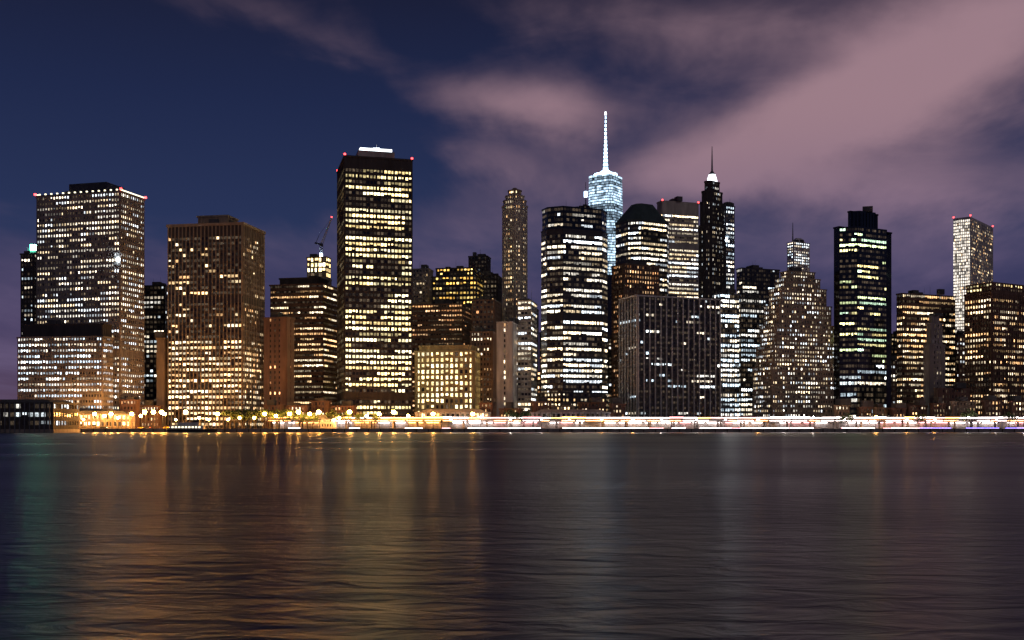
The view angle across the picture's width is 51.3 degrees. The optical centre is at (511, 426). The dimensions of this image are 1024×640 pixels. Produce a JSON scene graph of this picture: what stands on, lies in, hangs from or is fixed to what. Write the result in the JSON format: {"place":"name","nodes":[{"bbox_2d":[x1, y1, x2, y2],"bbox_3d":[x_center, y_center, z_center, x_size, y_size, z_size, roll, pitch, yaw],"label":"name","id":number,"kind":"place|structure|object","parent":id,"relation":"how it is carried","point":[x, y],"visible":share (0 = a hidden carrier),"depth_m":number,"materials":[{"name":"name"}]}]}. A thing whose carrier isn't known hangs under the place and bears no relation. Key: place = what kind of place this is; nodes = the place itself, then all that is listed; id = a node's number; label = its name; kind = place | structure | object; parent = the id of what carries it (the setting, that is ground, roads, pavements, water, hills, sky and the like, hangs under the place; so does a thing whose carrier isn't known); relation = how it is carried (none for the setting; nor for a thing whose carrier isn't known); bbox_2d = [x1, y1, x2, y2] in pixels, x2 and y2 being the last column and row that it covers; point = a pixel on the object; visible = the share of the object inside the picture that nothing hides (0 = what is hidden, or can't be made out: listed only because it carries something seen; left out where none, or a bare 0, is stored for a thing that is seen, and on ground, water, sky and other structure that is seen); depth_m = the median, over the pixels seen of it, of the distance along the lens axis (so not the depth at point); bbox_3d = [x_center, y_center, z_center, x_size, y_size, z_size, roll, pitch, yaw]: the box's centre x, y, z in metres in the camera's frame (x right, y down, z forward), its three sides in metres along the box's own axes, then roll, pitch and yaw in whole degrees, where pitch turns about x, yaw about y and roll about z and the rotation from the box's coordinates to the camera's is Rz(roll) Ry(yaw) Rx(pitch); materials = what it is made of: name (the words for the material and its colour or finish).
{"place":"outdoors","nodes":[
{"label":"outdoors","id":0,"kind":"place"},
{"bbox_2d":[20,244,35,336],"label":"slim office tower","id":1,"kind":"structure","parent":0,"point":[28,287],"depth_m":900.96,"materials":[{"name":"black glass"}]},
{"bbox_2d":[22,244,35,329],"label":"windows","id":2,"kind":"structure","parent":1,"relation":"in","point":[32,247],"depth_m":902.25,"materials":[{"name":"black"}]},
{"bbox_2d":[16,182,146,425],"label":"gridded office tower","id":3,"kind":"structure","parent":0,"point":[82,341],"depth_m":764.49,"materials":[{"name":"black glass"}]},
{"bbox_2d":[19,188,146,408],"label":"windows","id":4,"kind":"structure","parent":3,"relation":"in","point":[118,259],"depth_m":765.73,"materials":[{"name":"white glass"}]},
{"bbox_2d":[119,397,140,427],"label":"waterfront building","id":5,"kind":"structure","parent":0,"point":[130,404],"depth_m":753.66,"materials":[{"name":"brown brick"}]},
{"bbox_2d":[140,400,162,427],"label":"waterfront building","id":6,"kind":"structure","parent":0,"point":[148,407],"depth_m":758.78,"materials":[{"name":"brown brick"}]},
{"bbox_2d":[145,278,167,404],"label":"office tower","id":7,"kind":"structure","parent":0,"point":[156,308],"depth_m":851.35,"materials":[{"name":"black glass"}]},
{"bbox_2d":[147,286,167,404],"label":"windows","id":8,"kind":"structure","parent":7,"relation":"in","point":[151,297],"depth_m":851.32,"materials":[{"name":"black"}]},
{"bbox_2d":[155,331,167,426],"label":"narrow stone building","id":9,"kind":"structure","parent":0,"point":[162,367],"depth_m":790.32,"materials":[{"name":"stone"}]},
{"bbox_2d":[166,215,265,427],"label":"ribbed office tower","id":10,"kind":"structure","parent":0,"point":[216,290],"depth_m":785.70,"materials":[{"name":"black glass"}]},
{"bbox_2d":[169,236,263,425],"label":"windows","id":11,"kind":"structure","parent":10,"relation":"in","point":[236,237],"depth_m":785.23,"materials":[{"name":"yellow"}]},
{"bbox_2d":[263,400,285,427],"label":"waterfront building","id":12,"kind":"structure","parent":0,"point":[271,405],"depth_m":759.21,"materials":[{"name":"brown stone"}]},
{"bbox_2d":[262,312,294,416],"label":"brown brick building","id":13,"kind":"structure","parent":0,"point":[279,357],"depth_m":802.31,"materials":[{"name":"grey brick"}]},
{"bbox_2d":[270,319,279,404],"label":"windows","id":14,"kind":"structure","parent":13,"relation":"in","point":[270,319],"depth_m":802.28,"materials":[{"name":"black"}]},
{"bbox_2d":[286,402,308,420],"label":"waterfront building","id":15,"kind":"structure","parent":0,"point":[295,406],"depth_m":753.83,"materials":[{"name":"brown brick"}]},
{"bbox_2d":[310,398,331,420],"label":"waterfront building","id":16,"kind":"structure","parent":0,"point":[322,405],"depth_m":758.44,"materials":[{"name":"brown stone"}]},
{"bbox_2d":[330,401,357,420],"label":"waterfront building","id":17,"kind":"structure","parent":0,"point":[346,406],"depth_m":758.60,"materials":[{"name":"brown stone"}]},
{"bbox_2d":[337,145,412,420],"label":"black slab skyscraper","id":18,"kind":"structure","parent":0,"point":[374,280],"depth_m":776.82,"materials":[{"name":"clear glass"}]},
{"bbox_2d":[344,147,412,414],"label":"windows","id":19,"kind":"structure","parent":18,"relation":"in","point":[368,149],"depth_m":776.27,"materials":[{"name":"yellow"}]},
{"bbox_2d":[413,264,433,303],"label":"grey office tower","id":20,"kind":"structure","parent":0,"point":[422,285],"depth_m":981.15,"materials":[{"name":"black concrete"}]},
{"bbox_2d":[413,270,426,301],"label":"windows","id":21,"kind":"structure","parent":20,"relation":"in","point":[413,270],"depth_m":981.30,"materials":[{"name":"black glass"}]},
{"bbox_2d":[413,296,471,416],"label":"dim office building","id":22,"kind":"structure","parent":0,"point":[443,321],"depth_m":884.14,"materials":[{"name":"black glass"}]},
{"bbox_2d":[413,305,468,414],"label":"windows","id":23,"kind":"structure","parent":22,"relation":"in","point":[429,305],"depth_m":884.37,"materials":[{"name":"black"}]},
{"bbox_2d":[414,343,480,411],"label":"floodlit yellow building","id":24,"kind":"structure","parent":0,"point":[447,376],"depth_m":813.17,"materials":[{"name":"gold stone"}]},
{"bbox_2d":[418,352,470,411],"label":"windows","id":25,"kind":"structure","parent":24,"relation":"in","point":[437,353],"depth_m":813.72,"materials":[{"name":"yellow glass"}]},
{"bbox_2d":[431,266,482,307],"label":"gold lit office tower","id":26,"kind":"structure","parent":0,"point":[460,284],"depth_m":933.99,"materials":[{"name":"black glass"}]},
{"bbox_2d":[433,269,475,307],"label":"windows","id":27,"kind":"structure","parent":26,"relation":"in","point":[440,288],"depth_m":934.08,"materials":[{"name":"yellow glass"}]},
{"bbox_2d":[496,317,518,416],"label":"pale striped building","id":28,"kind":"structure","parent":0,"point":[507,361],"depth_m":800.58,"materials":[{"name":"beige concrete"}]},
{"bbox_2d":[499,402,523,420],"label":"waterfront building","id":29,"kind":"structure","parent":0,"point":[508,406],"depth_m":756.34,"materials":[{"name":"brown stone"}]},
{"bbox_2d":[0,432,1023,639],"bbox_3d":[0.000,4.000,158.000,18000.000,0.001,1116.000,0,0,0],"label":"river water","id":30,"kind":"structure","parent":0,"point":[521,536],"depth_m":38.75,"materials":[{"name":"black liquid"}]},
{"bbox_2d":[0,399,80,432],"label":"ferry terminal","id":31,"kind":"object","parent":30,"relation":"in","point":[36,416],"visible":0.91,"depth_m":667.95,"materials":[{"name":"concrete"}]},
{"bbox_2d":[1,404,77,424],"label":"windows","id":32,"kind":"structure","parent":31,"relation":"in","point":[6,405],"depth_m":667.88,"materials":[{"name":"black glass"}]},
{"bbox_2d":[166,419,217,432],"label":"moored ferry","id":33,"kind":"object","parent":30,"relation":"on","point":[195,426],"visible":0.98,"depth_m":697.50,"materials":[{"name":"metal"}]},
{"bbox_2d":[79,428,1023,431],"bbox_3d":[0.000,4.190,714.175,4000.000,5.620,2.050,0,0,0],"label":"seawall","id":34,"kind":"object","parent":30,"relation":"in","point":[573,430],"visible":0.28,"depth_m":713.60,"materials":[{"name":"concrete"},{"name":"stone"}]},
{"bbox_2d":[0,0,1023,398],"label":"sky","id":35,"kind":"structure","parent":0,"point":[810,113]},
{"bbox_2d":[516,289,536,416],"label":"pale office building","id":36,"kind":"structure","parent":0,"point":[526,355],"depth_m":815.98,"materials":[{"name":"grey concrete"}]},
{"bbox_2d":[518,302,534,414],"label":"windows","id":37,"kind":"structure","parent":36,"relation":"in","point":[520,323],"depth_m":816.11,"materials":[{"name":"white glass"}]},
{"bbox_2d":[537,309,538,370],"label":"office block","id":38,"kind":"structure","parent":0,"point":[537,340],"depth_m":1187.31,"materials":[{"name":"black glass"}]},
{"bbox_2d":[551,402,574,408],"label":"waterfront building","id":39,"kind":"structure","parent":0,"point":[565,405],"depth_m":757.57,"materials":[{"name":"brown stone"}]},
{"bbox_2d":[536,205,611,411],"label":"faceted glass tower","id":40,"kind":"structure","parent":0,"point":[574,305],"depth_m":798.39,"materials":[{"name":"glass"}]},
{"bbox_2d":[539,208,607,410],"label":"windows","id":41,"kind":"structure","parent":40,"relation":"in","point":[553,209],"depth_m":798.18,"materials":[{"name":"white"}]},
{"bbox_2d":[589,112,622,334],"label":"tapering spired skyscraper","id":42,"kind":"structure","parent":0,"point":[605,188],"depth_m":1606.03,"materials":[{"name":"blue glass"}]},
{"bbox_2d":[589,112,622,274],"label":"windows","id":43,"kind":"structure","parent":42,"relation":"in","point":[601,173],"depth_m":1608.04,"materials":[{"name":"glass"}]},
{"bbox_2d":[608,350,611,392],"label":"office block","id":44,"kind":"structure","parent":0,"point":[609,371],"depth_m":999.21,"materials":[{"name":"black glass"}]},
{"bbox_2d":[608,397,625,420],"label":"waterfront building","id":45,"kind":"structure","parent":0,"point":[616,407],"depth_m":759.12,"materials":[{"name":"brown stone"}]},
{"bbox_2d":[611,260,659,396],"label":"amber lit brick building","id":46,"kind":"structure","parent":0,"point":[630,278],"depth_m":858.77,"materials":[{"name":"brown brick"}]},
{"bbox_2d":[614,265,655,395],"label":"windows","id":47,"kind":"structure","parent":46,"relation":"in","point":[630,265],"depth_m":861.14,"materials":[{"name":"black glass"}]},
{"bbox_2d":[615,203,669,295],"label":"skyscraper","id":48,"kind":"structure","parent":0,"point":[642,232],"depth_m":911.90,"materials":[{"name":"black glass"}]},
{"bbox_2d":[616,222,668,295],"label":"windows","id":49,"kind":"structure","parent":48,"relation":"in","point":[646,223],"depth_m":910.88,"materials":[{"name":"white glass"}]},
{"bbox_2d":[618,294,721,420],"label":"white pier office building","id":50,"kind":"structure","parent":0,"point":[670,355],"depth_m":792.31,"materials":[{"name":"black glass"}]},
{"bbox_2d":[620,297,718,420],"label":"windows","id":51,"kind":"structure","parent":50,"relation":"in","point":[706,301],"depth_m":793.71,"materials":[{"name":"black"}]},
{"bbox_2d":[656,196,698,297],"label":"wide slab skyscraper","id":52,"kind":"structure","parent":0,"point":[680,217],"depth_m":1056.45,"materials":[{"name":"black glass"}]},
{"bbox_2d":[662,199,698,297],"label":"windows","id":53,"kind":"structure","parent":52,"relation":"in","point":[662,199],"depth_m":1057.16,"materials":[{"name":"beige glass"}]},
{"bbox_2d":[713,289,739,420],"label":"cool glass office building","id":54,"kind":"structure","parent":0,"point":[730,353],"depth_m":833.97,"materials":[{"name":"black glass"}]},
{"bbox_2d":[715,295,738,420],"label":"windows","id":55,"kind":"structure","parent":54,"relation":"in","point":[736,311],"depth_m":834.24,"materials":[{"name":"white glass"}]},
{"bbox_2d":[724,202,734,288],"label":"slim cool lit tower","id":56,"kind":"structure","parent":0,"point":[729,216],"depth_m":1002.48,"materials":[{"name":"black glass"}]},
{"bbox_2d":[726,207,733,288],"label":"windows","id":57,"kind":"structure","parent":56,"relation":"in","point":[728,207],"depth_m":1003.59,"materials":[{"name":"white glass"}]},
{"bbox_2d":[740,294,766,416],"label":"glass office building","id":58,"kind":"structure","parent":0,"point":[751,313],"depth_m":852.95,"materials":[{"name":"black glass"}]},
{"bbox_2d":[742,299,764,415],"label":"windows","id":59,"kind":"structure","parent":58,"relation":"in","point":[758,306],"depth_m":854.02,"materials":[{"name":"white glass"}]},
{"bbox_2d":[736,265,779,305],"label":"dark box office tower","id":60,"kind":"structure","parent":0,"point":[754,279],"depth_m":965.73,"materials":[{"name":"black glass"}]},
{"bbox_2d":[737,269,778,305],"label":"windows","id":61,"kind":"structure","parent":60,"relation":"in","point":[753,270],"depth_m":966.08,"materials":[{"name":"black glass"}]},
{"bbox_2d":[787,224,809,271],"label":"pale pinnacle tower","id":62,"kind":"structure","parent":0,"point":[798,252],"depth_m":1507.06,"materials":[{"name":"white stone"}]},
{"bbox_2d":[788,243,808,271],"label":"windows","id":63,"kind":"structure","parent":62,"relation":"in","point":[788,243],"depth_m":1508.40,"materials":[{"name":"white glass"}]},
{"bbox_2d":[831,399,850,416],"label":"waterfront building","id":64,"kind":"structure","parent":0,"point":[840,407],"depth_m":753.01,"materials":[{"name":"brown brick"}]},
{"bbox_2d":[856,401,873,420],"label":"waterfront building","id":65,"kind":"structure","parent":0,"point":[864,409],"depth_m":753.28,"materials":[{"name":"brown brick"}]},
{"bbox_2d":[872,404,888,420],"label":"waterfront building","id":66,"kind":"structure","parent":0,"point":[879,410],"depth_m":757.77,"materials":[{"name":"brown brick"}]},
{"bbox_2d":[889,355,896,416],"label":"office block","id":67,"kind":"structure","parent":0,"point":[893,378],"depth_m":1008.65,"materials":[{"name":"black glass"}]},
{"bbox_2d":[889,403,906,416],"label":"waterfront building","id":68,"kind":"structure","parent":0,"point":[897,409],"depth_m":752.90,"materials":[{"name":"brown brick"}]},
{"bbox_2d":[906,400,927,420],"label":"waterfront building","id":69,"kind":"structure","parent":0,"point":[918,407],"depth_m":757.06,"materials":[{"name":"brown brick"}]},
{"bbox_2d":[896,289,955,404],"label":"warm office building","id":70,"kind":"structure","parent":0,"point":[915,309],"depth_m":845.51,"materials":[{"name":"black glass"}]},
{"bbox_2d":[897,294,954,402],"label":"windows","id":71,"kind":"structure","parent":70,"relation":"in","point":[926,302],"depth_m":845.52,"materials":[{"name":"beige"}]},
{"bbox_2d":[923,313,945,416],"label":"setback brick building","id":72,"kind":"structure","parent":0,"point":[934,361],"depth_m":802.95,"materials":[{"name":"brick"}]},
{"bbox_2d":[929,397,946,420],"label":"waterfront building","id":73,"kind":"structure","parent":0,"point":[937,407],"depth_m":754.39,"materials":[{"name":"brown brick"}]},
{"bbox_2d":[933,382,970,416],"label":"brick warehouse","id":74,"kind":"structure","parent":0,"point":[947,393],"depth_m":788.25,"materials":[{"name":"brown brick"}]},
{"bbox_2d":[955,335,963,382],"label":"office block","id":75,"kind":"structure","parent":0,"point":[959,359],"depth_m":1006.75,"materials":[{"name":"black glass"}]},
{"bbox_2d":[949,397,976,420],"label":"waterfront building","id":76,"kind":"structure","parent":0,"point":[958,405],"depth_m":758.79,"materials":[{"name":"brown stone"}]},
{"bbox_2d":[953,215,993,331],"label":"rippled residential tower","id":77,"kind":"structure","parent":0,"point":[972,250],"depth_m":1259.32,"materials":[{"name":"grey metal"}]},
{"bbox_2d":[953,215,993,330],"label":"windows","id":78,"kind":"structure","parent":77,"relation":"in","point":[967,223],"depth_m":1257.25,"materials":[{"name":"white glass"}]},
{"bbox_2d":[981,395,1002,420],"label":"waterfront building","id":79,"kind":"structure","parent":0,"point":[991,406],"depth_m":756.30,"materials":[{"name":"brown brick"}]},
{"bbox_2d":[963,282,1023,416],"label":"piered office building","id":80,"kind":"structure","parent":0,"point":[993,338],"depth_m":819.55,"materials":[{"name":"black glass"}]},
{"bbox_2d":[968,284,1023,413],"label":"windows","id":81,"kind":"structure","parent":80,"relation":"in","point":[987,284],"depth_m":821.11,"materials":[{"name":"yellow"}]},
{"bbox_2d":[1008,396,1023,416],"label":"waterfront building","id":82,"kind":"structure","parent":0,"point":[1016,405],"depth_m":758.81,"materials":[{"name":"brown brick"}]},
{"label":"ground","id":83,"kind":"structure","parent":0,"visible":0},
{"bbox_2d":[79,411,135,427],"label":"ferry terminal","id":84,"kind":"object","parent":83,"relation":"on","point":[126,419],"visible":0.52,"depth_m":727.81,"materials":[{"name":"yellow stone"}]},
{"bbox_2d":[81,415,131,425],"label":"windows","id":85,"kind":"structure","parent":84,"relation":"in","point":[102,423],"depth_m":727.99,"materials":[{"name":"yellow glass"}]},
{"bbox_2d":[269,276,336,412],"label":"strip window office building","id":86,"kind":"structure","parent":83,"relation":"on","point":[309,304],"depth_m":838.72,"materials":[{"name":"black glass"}]},
{"bbox_2d":[271,285,336,412],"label":"windows","id":87,"kind":"structure","parent":86,"relation":"in","point":[300,285],"depth_m":839.14,"materials":[{"name":"yellow glass"}]},
{"bbox_2d":[306,252,331,285],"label":"tower under construction","id":88,"kind":"structure","parent":83,"relation":"on","point":[318,265],"depth_m":962.42,"materials":[{"name":"beige concrete"}]},
{"bbox_2d":[308,258,329,284],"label":"windows","id":89,"kind":"structure","parent":88,"relation":"in","point":[320,264],"depth_m":962.32,"materials":[{"name":"white"}]},
{"bbox_2d":[318,413,335,427],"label":"waterfront house","id":90,"kind":"structure","parent":83,"relation":"on","point":[326,422],"depth_m":721.92,"materials":[{"name":"white stone"}]},
{"bbox_2d":[415,409,490,420],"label":"pier shed","id":91,"kind":"structure","parent":83,"relation":"on","point":[452,412],"depth_m":746.95,"materials":[{"name":"white stone"}]},
{"bbox_2d":[468,251,490,278],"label":"dark office tower","id":92,"kind":"structure","parent":83,"relation":"on","point":[481,262],"depth_m":1051.42,"materials":[{"name":"black glass"}]},
{"bbox_2d":[470,327,496,416],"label":"brown office building","id":93,"kind":"structure","parent":83,"relation":"on","point":[483,340],"depth_m":830.82,"materials":[{"name":"black concrete"}]},
{"bbox_2d":[472,333,488,400],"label":"windows","id":94,"kind":"structure","parent":93,"relation":"in","point":[472,333],"depth_m":830.99,"materials":[{"name":"black"}]},
{"bbox_2d":[471,295,501,332],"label":"brown office building","id":95,"kind":"structure","parent":83,"relation":"on","point":[486,312],"depth_m":851.48,"materials":[{"name":"black concrete"}]},
{"bbox_2d":[473,301,492,327],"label":"windows","id":96,"kind":"structure","parent":95,"relation":"in","point":[477,302],"depth_m":851.53,"materials":[{"name":"black"}]},
{"bbox_2d":[479,401,495,420],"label":"waterfront building","id":97,"kind":"structure","parent":83,"relation":"on","point":[487,406],"depth_m":758.39,"materials":[{"name":"brown brick"}]},
{"bbox_2d":[482,271,501,321],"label":"grey office tower","id":98,"kind":"structure","parent":83,"relation":"on","point":[492,284],"depth_m":931.20,"materials":[{"name":"black glass"}]},
{"bbox_2d":[501,188,527,321],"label":"art deco skyscraper","id":99,"kind":"structure","parent":83,"relation":"on","point":[514,207],"depth_m":909.68,"materials":[{"name":"stone"}]},
{"bbox_2d":[531,397,551,411],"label":"waterfront building","id":100,"kind":"structure","parent":83,"relation":"on","point":[539,403],"depth_m":756.20,"materials":[{"name":"brown brick"}]},
{"bbox_2d":[530,409,610,420],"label":"pier shed","id":101,"kind":"structure","parent":83,"relation":"on","point":[570,413],"depth_m":746.95,"materials":[{"name":"white stone"}]},
{"bbox_2d":[577,397,605,411],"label":"waterfront building","id":102,"kind":"structure","parent":83,"relation":"on","point":[595,403],"depth_m":755.69,"materials":[{"name":"brown brick"}]},
{"bbox_2d":[268,417,1023,427],"bbox_3d":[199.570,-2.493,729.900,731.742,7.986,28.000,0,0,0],"label":"elevated highway","id":103,"kind":"structure","parent":83,"relation":"on","point":[705,422],"depth_m":741.60,"materials":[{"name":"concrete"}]},
{"bbox_2d":[698,152,725,298],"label":"spired art deco skyscraper","id":104,"kind":"structure","parent":83,"relation":"on","point":[712,254],"depth_m":885.41,"materials":[{"name":"stone"}]},
{"bbox_2d":[752,265,833,420],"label":"stepped masonry skyscraper","id":105,"kind":"structure","parent":83,"relation":"on","point":[793,373],"depth_m":802.94,"materials":[{"name":"stone"}]},
{"bbox_2d":[758,272,833,420],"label":"windows","id":106,"kind":"structure","parent":105,"relation":"in","point":[791,272],"depth_m":802.87,"materials":[{"name":"yellow"}]},
{"bbox_2d":[833,206,891,420],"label":"black box-shaped skyscraper","id":107,"kind":"structure","parent":83,"relation":"on","point":[862,306],"depth_m":809.13,"materials":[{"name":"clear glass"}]},
{"bbox_2d":[840,228,885,416],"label":"windows","id":108,"kind":"structure","parent":107,"relation":"in","point":[867,261],"depth_m":809.56,"materials":[{"name":"black glass"}]},
{"bbox_2d":[891,330,896,354],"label":"office block","id":109,"kind":"structure","parent":83,"relation":"on","point":[893,343],"depth_m":1127.59,"materials":[{"name":"black glass"}]},
{"bbox_2d":[960,409,977,427],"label":"tree","id":110,"kind":"object","parent":83,"relation":"on","point":[973,414],"visible":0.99,"depth_m":725.90,"materials":[{"name":"green plant"}]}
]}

